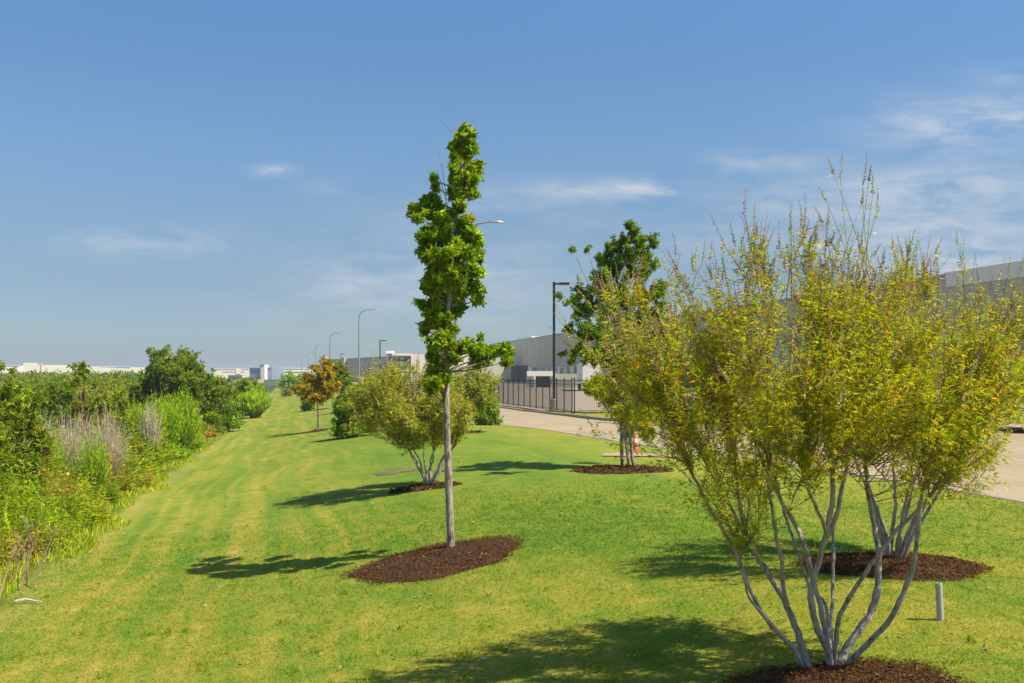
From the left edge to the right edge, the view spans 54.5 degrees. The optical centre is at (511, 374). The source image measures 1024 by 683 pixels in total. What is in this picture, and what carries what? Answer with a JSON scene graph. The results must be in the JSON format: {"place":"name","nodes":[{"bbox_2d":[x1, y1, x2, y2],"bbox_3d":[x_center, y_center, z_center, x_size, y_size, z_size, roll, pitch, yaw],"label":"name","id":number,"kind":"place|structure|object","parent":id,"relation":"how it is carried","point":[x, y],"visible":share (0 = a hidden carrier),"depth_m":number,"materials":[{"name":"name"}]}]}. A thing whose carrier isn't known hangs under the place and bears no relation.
{"place":"outdoors","nodes":[
{"label":"outdoors","id":0,"kind":"place"},
{"bbox_2d":[0,422,228,598],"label":"tall grass","id":1,"kind":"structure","parent":0,"point":[97,532],"depth_m":15.66,"materials":[{"name":"green plant"}]},
{"bbox_2d":[0,379,1023,682],"bbox_3d":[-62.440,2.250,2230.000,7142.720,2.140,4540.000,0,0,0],"label":"lawn","id":2,"kind":"structure","parent":0,"point":[278,451],"depth_m":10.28,"materials":[{"name":"green plant"}]},
{"bbox_2d":[0,359,17,396],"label":"slender tree","id":3,"kind":"object","parent":2,"relation":"on","point":[10,370],"visible":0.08,"depth_m":25.90,"materials":[{"name":"green plant"}]},
{"bbox_2d":[2,365,22,373],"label":"long warehouse","id":4,"kind":"structure","parent":2,"relation":"on","point":[20,368],"depth_m":494.56,"materials":[{"name":"white concrete"}]},
{"bbox_2d":[0,422,36,524],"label":"scrub bush","id":5,"kind":"object","parent":2,"relation":"on","point":[6,435],"visible":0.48,"depth_m":15.17,"materials":[{"name":"green plant"}]},
{"bbox_2d":[15,598,41,601],"bbox_3d":[-5.270,2.458,10.858,0.306,0.043,0.054,0,0,5],"label":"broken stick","id":6,"kind":"object","parent":2,"relation":"on","point":[24,599],"visible":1,"depth_m":10.85,"materials":[{"name":"white wood"}]},
{"bbox_2d":[0,379,61,511],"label":"scrub bush","id":7,"kind":"object","parent":2,"relation":"on","point":[11,412],"visible":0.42,"depth_m":17.02,"materials":[{"name":"green plant"}]},
{"bbox_2d":[23,408,57,456],"bbox_3d":[-9.456,1.618,19.976,0.749,1.940,0.739,0,0,28],"label":"dead brush","id":8,"kind":"object","parent":2,"relation":"on","point":[48,425],"visible":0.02,"depth_m":19.99,"materials":[{"name":"plant"}]},
{"bbox_2d":[0,512,84,597],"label":"dry stems","id":9,"kind":"object","parent":2,"relation":"on","point":[25,569],"visible":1,"depth_m":11.65,"materials":[{"name":"beige plant"}]},
{"bbox_2d":[25,422,75,489],"bbox_3d":[-8.599,1.694,18.491,0.873,1.726,0.959,0,0,0],"label":"feathery bush","id":10,"kind":"object","parent":2,"relation":"on","point":[62,452],"visible":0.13,"depth_m":18.51,"materials":[{"name":"green plant"}]},
{"bbox_2d":[32,377,80,433],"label":"scrub bush","id":11,"kind":"object","parent":2,"relation":"on","point":[55,400],"visible":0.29,"depth_m":29.85,"materials":[{"name":"green plant"}]},
{"bbox_2d":[23,407,117,489],"bbox_3d":[-8.845,1.541,20.030,1.820,2.044,1.902,0,0,0],"label":"dead brush","id":12,"kind":"object","parent":2,"relation":"on","point":[76,440],"visible":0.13,"depth_m":19.96,"materials":[{"name":"beige plant"}]},
{"bbox_2d":[18,421,147,512],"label":"wildflowers","id":13,"kind":"object","parent":2,"relation":"on","point":[43,469],"visible":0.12,"depth_m":16.58,"materials":[{"name":"orange plant"}]},
{"bbox_2d":[49,360,116,444],"bbox_3d":[-10.363,1.210,23.995,1.546,3.134,1.571,0,0,0],"label":"scrub bush","id":14,"kind":"object","parent":2,"relation":"on","point":[84,372],"visible":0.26,"depth_m":23.79,"materials":[{"name":"green plant"}]},
{"bbox_2d":[23,362,145,374],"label":"long warehouse","id":15,"kind":"structure","parent":2,"relation":"on","point":[37,367],"depth_m":472.43,"materials":[{"name":"white concrete"}]},
{"bbox_2d":[65,429,115,494],"bbox_3d":[-8.261,1.765,19.488,0.947,1.563,0.934,0,0,-14],"label":"feathery bush","id":16,"kind":"object","parent":2,"relation":"on","point":[97,466],"visible":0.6,"depth_m":19.40,"materials":[{"name":"green plant"}]},
{"bbox_2d":[79,395,134,478],"bbox_3d":[-8.960,1.512,21.952,1.128,2.123,1.206,0,0,-34],"label":"dead brush","id":17,"kind":"object","parent":2,"relation":"on","point":[114,448],"visible":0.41,"depth_m":21.94,"materials":[{"name":"beige plant"}]},
{"bbox_2d":[0,405,222,572],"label":"wild herbs","id":18,"kind":"object","parent":2,"relation":"on","point":[145,466],"visible":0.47,"depth_m":16.43,"materials":[{"name":"green plant"}]},
{"bbox_2d":[92,385,144,459],"bbox_3d":[-10.834,1.509,27.006,1.727,2.469,1.690,0,0,0],"label":"scrub bush","id":19,"kind":"object","parent":2,"relation":"on","point":[109,404],"visible":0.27,"depth_m":26.92,"materials":[{"name":"green plant"}]},
{"bbox_2d":[0,368,269,416],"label":"distant brush","id":20,"kind":"object","parent":2,"relation":"on","point":[110,382],"visible":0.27,"depth_m":86.28,"materials":[{"name":"green plant"}]},
{"bbox_2d":[109,393,169,451],"bbox_3d":[-10.939,1.570,28.988,1.858,2.165,1.924,0,0,-16],"label":"feathery bush","id":21,"kind":"object","parent":2,"relation":"on","point":[137,419],"visible":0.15,"depth_m":28.79,"materials":[{"name":"green plant"}]},
{"bbox_2d":[137,398,164,452],"bbox_3d":[-10.387,1.575,28.535,0.856,2.089,0.850,0,0,-44],"label":"dead brush","id":22,"kind":"object","parent":2,"relation":"on","point":[153,433],"visible":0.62,"depth_m":28.45,"materials":[{"name":"grey plant"}]},
{"bbox_2d":[130,390,190,446],"bbox_3d":[-11.300,1.560,31.967,1.929,2.276,1.834,0,0,0],"label":"feathery bush","id":23,"kind":"object","parent":2,"relation":"on","point":[174,428],"visible":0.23,"depth_m":31.82,"materials":[{"name":"green plant"}]},
{"bbox_2d":[123,344,238,433],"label":"round tree","id":24,"kind":"object","parent":2,"relation":"on","point":[169,376],"visible":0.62,"depth_m":48.97,"materials":[{"name":"green plant"}]},
{"bbox_2d":[162,383,202,447],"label":"feathery bush","id":25,"kind":"object","parent":2,"relation":"on","point":[191,425],"visible":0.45,"depth_m":33.81,"materials":[{"name":"green plant"}]},
{"bbox_2d":[212,368,248,378],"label":"building","id":26,"kind":"structure","parent":2,"relation":"on","point":[225,373],"depth_m":648.22,"materials":[{"name":"white concrete"}]},
{"bbox_2d":[218,384,246,429],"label":"scrub bush","id":27,"kind":"object","parent":2,"relation":"on","point":[233,422],"visible":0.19,"depth_m":51.60,"materials":[{"name":"green plant"}]},
{"bbox_2d":[228,375,248,380],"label":"shop building","id":28,"kind":"structure","parent":2,"relation":"on","point":[235,377],"depth_m":420.00,"materials":[{"name":"concrete"}]},
{"bbox_2d":[231,377,263,415],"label":"scrub bush","id":29,"kind":"object","parent":2,"relation":"on","point":[245,384],"visible":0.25,"depth_m":74.59,"materials":[{"name":"green plant"}]},
{"bbox_2d":[240,378,263,382],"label":"green roofed shed","id":30,"kind":"structure","parent":2,"relation":"on","point":[261,381],"depth_m":334.56,"materials":[{"name":"metal"}]},
{"bbox_2d":[249,367,260,378],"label":"grey building","id":31,"kind":"structure","parent":2,"relation":"on","point":[254,372],"depth_m":560.00,"materials":[{"name":"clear glass"}]},
{"bbox_2d":[237,388,273,417],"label":"feathery bush","id":32,"kind":"object","parent":2,"relation":"on","point":[257,405],"visible":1,"depth_m":69.59,"materials":[{"name":"green plant"}]},
{"bbox_2d":[252,379,266,394],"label":"scrub bush","id":33,"kind":"object","parent":2,"relation":"on","point":[255,383],"visible":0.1,"depth_m":104.88,"materials":[{"name":"green plant"}]},
{"bbox_2d":[260,364,268,379],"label":"white tower","id":34,"kind":"structure","parent":2,"relation":"on","point":[263,371],"depth_m":555.00,"materials":[{"name":"white concrete"}]},
{"bbox_2d":[267,367,283,379],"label":"grey building","id":35,"kind":"structure","parent":2,"relation":"on","point":[274,373],"depth_m":568.86,"materials":[{"name":"grey concrete"}]},
{"bbox_2d":[275,370,297,391],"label":"round bush","id":36,"kind":"object","parent":2,"relation":"on","point":[287,381],"visible":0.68,"depth_m":174.05,"materials":[{"name":"green plant"}]},
{"bbox_2d":[280,388,293,396],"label":"round bush","id":37,"kind":"object","parent":2,"relation":"on","point":[287,392],"visible":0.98,"depth_m":130.73,"materials":[{"name":"green plant"}]},
{"bbox_2d":[284,368,316,377],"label":"long warehouse","id":38,"kind":"structure","parent":2,"relation":"on","point":[298,370],"depth_m":609.08,"materials":[{"name":"white concrete"}]},
{"bbox_2d":[291,375,312,393],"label":"round bush","id":39,"kind":"object","parent":2,"relation":"on","point":[298,379],"visible":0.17,"depth_m":141.21,"materials":[{"name":"green plant"}]},
{"bbox_2d":[299,397,315,410],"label":"round bush","id":40,"kind":"object","parent":2,"relation":"on","point":[305,405],"visible":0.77,"depth_m":73.65,"materials":[{"name":"green plant"}]},
{"bbox_2d":[303,428,328,433],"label":"mulch bed","id":41,"kind":"object","parent":2,"relation":"on","point":[314,430],"visible":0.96,"depth_m":42.10,"materials":[{"name":"wood"}]},
{"bbox_2d":[293,355,342,429],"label":"young tree","id":42,"kind":"object","parent":41,"relation":"on","point":[328,389],"visible":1,"depth_m":42.44,"materials":[{"name":"orange plant"}]},
{"bbox_2d":[329,333,336,358],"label":"street lamp","id":43,"kind":"object","parent":2,"relation":"on","point":[330,348],"visible":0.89,"depth_m":173.97,"materials":[{"name":"metal"}]},
{"bbox_2d":[328,359,348,407],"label":"young tree","id":44,"kind":"object","parent":2,"relation":"on","point":[337,366],"visible":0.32,"depth_m":71.25,"materials":[{"name":"green plant"}]},
{"bbox_2d":[333,370,354,410],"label":"tree","id":45,"kind":"object","parent":2,"relation":"on","point":[347,378],"visible":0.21,"depth_m":61.73,"materials":[{"name":"green plant"}]},
{"bbox_2d":[329,384,374,438],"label":"round bush","id":46,"kind":"object","parent":2,"relation":"on","point":[338,429],"visible":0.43,"depth_m":33.61,"materials":[{"name":"green plant"}]},
{"bbox_2d":[358,308,377,383],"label":"street lamp","id":47,"kind":"object","parent":2,"relation":"on","point":[359,342],"visible":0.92,"depth_m":106.95,"materials":[{"name":"metal"}]},
{"bbox_2d":[379,340,385,372],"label":"parking lamp","id":48,"kind":"object","parent":2,"relation":"on","point":[380,352],"visible":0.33,"depth_m":149.93,"materials":[{"name":"grey metal"}]},
{"bbox_2d":[374,468,422,475],"bbox_3d":[-2.328,1.947,19.965,1.007,0.138,0.653,0,0,17],"label":"soil patch","id":49,"kind":"object","parent":2,"relation":"on","point":[392,472],"visible":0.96,"depth_m":19.91,"materials":[{"name":"beige soil"}]},
{"bbox_2d":[319,356,510,381],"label":"warehouse","id":50,"kind":"structure","parent":2,"relation":"on","point":[351,363],"depth_m":308.14,"materials":[{"name":"concrete"}]},
{"bbox_2d":[386,480,462,493],"bbox_3d":[-1.490,1.909,16.982,1.389,0.285,0.881,0,0,0],"label":"mulch bed","id":51,"kind":"object","parent":2,"relation":"on","point":[420,486],"visible":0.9,"depth_m":16.80,"materials":[{"name":"wood"}]},
{"bbox_2d":[339,347,476,484],"bbox_3d":[-1.796,0.731,17.030,2.421,2.493,2.216,0,0,0],"label":"flowering shrub","id":52,"kind":"object","parent":51,"relation":"on","point":[391,410],"visible":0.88,"depth_m":16.75,"materials":[{"name":"green plant"}]},
{"bbox_2d":[386,351,478,382],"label":"office block","id":53,"kind":"structure","parent":2,"relation":"on","point":[411,357],"depth_m":288.58,"materials":[{"name":"beige concrete"}]},
{"bbox_2d":[340,533,525,584],"bbox_3d":[-0.825,2.011,10.753,2.126,0.365,1.905,0,0,0],"label":"mulch bed","id":54,"kind":"object","parent":2,"relation":"on","point":[435,562],"visible":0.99,"depth_m":10.60,"materials":[{"name":"wood"}]},
{"bbox_2d":[405,107,515,547],"bbox_3d":[-0.667,-0.507,11.203,1.188,5.080,1.398,0,0,-41],"label":"columnar tree","id":55,"kind":"object","parent":54,"relation":"on","point":[446,249],"visible":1,"depth_m":11.05,"materials":[{"name":"green plant"}]},
{"bbox_2d":[465,429,486,432],"bbox_3d":[-1.663,1.844,32.402,1.757,0.255,1.648,0,0,0],"label":"mulch bed","id":56,"kind":"object","parent":2,"relation":"on","point":[476,431],"visible":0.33,"depth_m":32.19,"materials":[{"name":"soil"}]},
{"bbox_2d":[449,366,508,416],"bbox_3d":[-1.413,0.660,32.687,2.235,2.562,2.103,0,0,-39],"label":"flowering shrub","id":57,"kind":"object","parent":56,"relation":"on","point":[479,385],"visible":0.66,"depth_m":32.19,"materials":[{"name":"green plant"}]},
{"bbox_2d":[454,220,503,375],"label":"street lamp","id":58,"kind":"object","parent":2,"relation":"on","point":[491,221],"visible":0.27,"depth_m":45.94,"materials":[{"name":"metal"}]},
{"bbox_2d":[470,399,503,424],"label":"round bush","id":59,"kind":"object","parent":2,"relation":"on","point":[486,418],"visible":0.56,"depth_m":39.12,"materials":[{"name":"green plant"}]},
{"bbox_2d":[0,456,1023,682],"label":"fallen leaves","id":60,"kind":"object","parent":2,"relation":"on","point":[840,641],"visible":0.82,"depth_m":8.30,"materials":[{"name":"plant"}]},
{"bbox_2d":[11,463,1023,682],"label":"weed tufts","id":61,"kind":"object","parent":2,"relation":"on","point":[501,647],"visible":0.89,"depth_m":7.79,"materials":[{"name":"green plant"}]},
{"bbox_2d":[467,378,572,413],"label":"picket fence","id":62,"kind":"object","parent":2,"relation":"on","point":[539,394],"visible":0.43,"depth_m":64.12,"materials":[{"name":"black metal"}]},
{"bbox_2d":[549,282,569,411],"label":"parking lamp","id":63,"kind":"object","parent":2,"relation":"on","point":[552,404],"visible":0.87,"depth_m":58.92,"materials":[{"name":"black metal"}]},
{"bbox_2d":[566,463,674,474],"bbox_3d":[1.946,1.695,17.942,2.001,0.204,1.616,0,0,0],"label":"mulch bed","id":64,"kind":"object","parent":2,"relation":"on","point":[612,469],"visible":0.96,"depth_m":17.63,"materials":[{"name":"soil"}]},
{"bbox_2d":[552,219,674,466],"bbox_3d":[1.875,-0.569,18.379,2.344,4.687,1.908,0,0,-28],"label":"shade tree","id":65,"kind":"object","parent":64,"relation":"on","point":[628,254],"visible":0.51,"depth_m":18.32,"materials":[{"name":"green plant"}]},
{"bbox_2d":[633,434,639,452],"bbox_3d":[2.801,1.550,22.656,0.220,0.430,0.220,0,0,0],"label":"traffic cone","id":66,"kind":"object","parent":2,"relation":"on","point":[635,439],"visible":0.65,"depth_m":22.60,"materials":[{"name":"orange plastic"}]},
{"bbox_2d":[355,384,1023,430],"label":"kerb","id":67,"kind":"structure","parent":2,"relation":"on","point":[610,419],"depth_m":48.14,"materials":[{"name":"concrete"}]},
{"bbox_2d":[1001,424,1023,426],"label":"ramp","id":68,"kind":"structure","parent":67,"relation":"on","point":[1012,425],"depth_m":27.48,"materials":[{"name":"beige concrete"}]},
{"bbox_2d":[485,260,1023,393],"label":"warehouse","id":69,"kind":"structure","parent":2,"relation":"on","point":[534,353],"depth_m":143.17,"materials":[{"name":"concrete"}]},
{"bbox_2d":[570,366,573,373],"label":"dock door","id":70,"kind":"structure","parent":69,"relation":"in","point":[571,367],"depth_m":253.72,"materials":[{"name":"grey metal"}]},
{"bbox_2d":[493,424,1023,503],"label":"kerb","id":71,"kind":"structure","parent":2,"relation":"on","point":[992,496],"depth_m":16.61,"materials":[{"name":"concrete"}]},
{"bbox_2d":[573,371,1023,413],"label":"picket fence","id":72,"kind":"object","parent":2,"relation":"on","point":[616,404],"visible":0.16,"depth_m":53.76,"materials":[{"name":"black metal"}]},
{"bbox_2d":[712,655,987,682],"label":"mulch bed","id":73,"kind":"object","parent":2,"relation":"on","point":[872,671],"visible":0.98,"depth_m":5.91,"materials":[{"name":"wood"}]},
{"bbox_2d":[549,150,1023,669],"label":"flowering shrub","id":74,"kind":"object","parent":73,"relation":"on","point":[840,397],"visible":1,"depth_m":5.74,"materials":[{"name":"yellow plant"}]},
{"bbox_2d":[788,550,994,581],"bbox_3d":[3.336,1.645,8.741,1.741,0.166,1.398,0,0,0],"label":"mulch bed","id":75,"kind":"object","parent":2,"relation":"on","point":[931,567],"visible":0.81,"depth_m":8.52,"materials":[{"name":"wood"}]},
{"bbox_2d":[781,231,1023,557],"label":"flowering shrub","id":76,"kind":"object","parent":75,"relation":"on","point":[905,547],"visible":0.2,"depth_m":8.75,"materials":[{"name":"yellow plant"}]},
{"bbox_2d":[935,582,943,620],"bbox_3d":[2.962,1.598,6.890,0.063,0.316,0.047,0,0,0],"label":"marker pipe","id":77,"kind":"object","parent":2,"relation":"on","point":[939,601],"visible":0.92,"depth_m":6.87,"materials":[{"name":"grey plastic"}]},
{"bbox_2d":[0,0,1023,373],"label":"sky","id":78,"kind":"structure","parent":0,"point":[233,183],"materials":[{"name":"blue"}]},
{"bbox_2d":[602,453,678,456],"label":"footpath","id":79,"kind":"structure","parent":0,"point":[618,454],"depth_m":21.61,"materials":[{"name":"beige concrete"}]},
{"bbox_2d":[325,381,1023,500],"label":"road","id":80,"kind":"structure","parent":0,"point":[1012,474],"depth_m":24.37,"materials":[{"name":"beige concrete"}]},
{"bbox_2d":[354,382,1023,411],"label":"truck court","id":81,"kind":"object","parent":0,"point":[584,402],"visible":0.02,"depth_m":86.33,"materials":[{"name":"concrete"}]},
{"bbox_2d":[526,371,583,386],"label":"dock shelter","id":82,"kind":"object","parent":81,"relation":"on","point":[540,375],"visible":0.49,"depth_m":175.00,"materials":[{"name":"white metal"}]},
{"bbox_2d":[536,376,549,386],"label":"roller door","id":83,"kind":"structure","parent":82,"relation":"in","point":[545,383],"depth_m":175.81,"materials":[{"name":"grey metal"}]},
{"bbox_2d":[577,363,601,389],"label":"box trailer","id":84,"kind":"object","parent":81,"relation":"on","point":[584,372],"visible":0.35,"depth_m":134.00,"materials":[{"name":"metal"}]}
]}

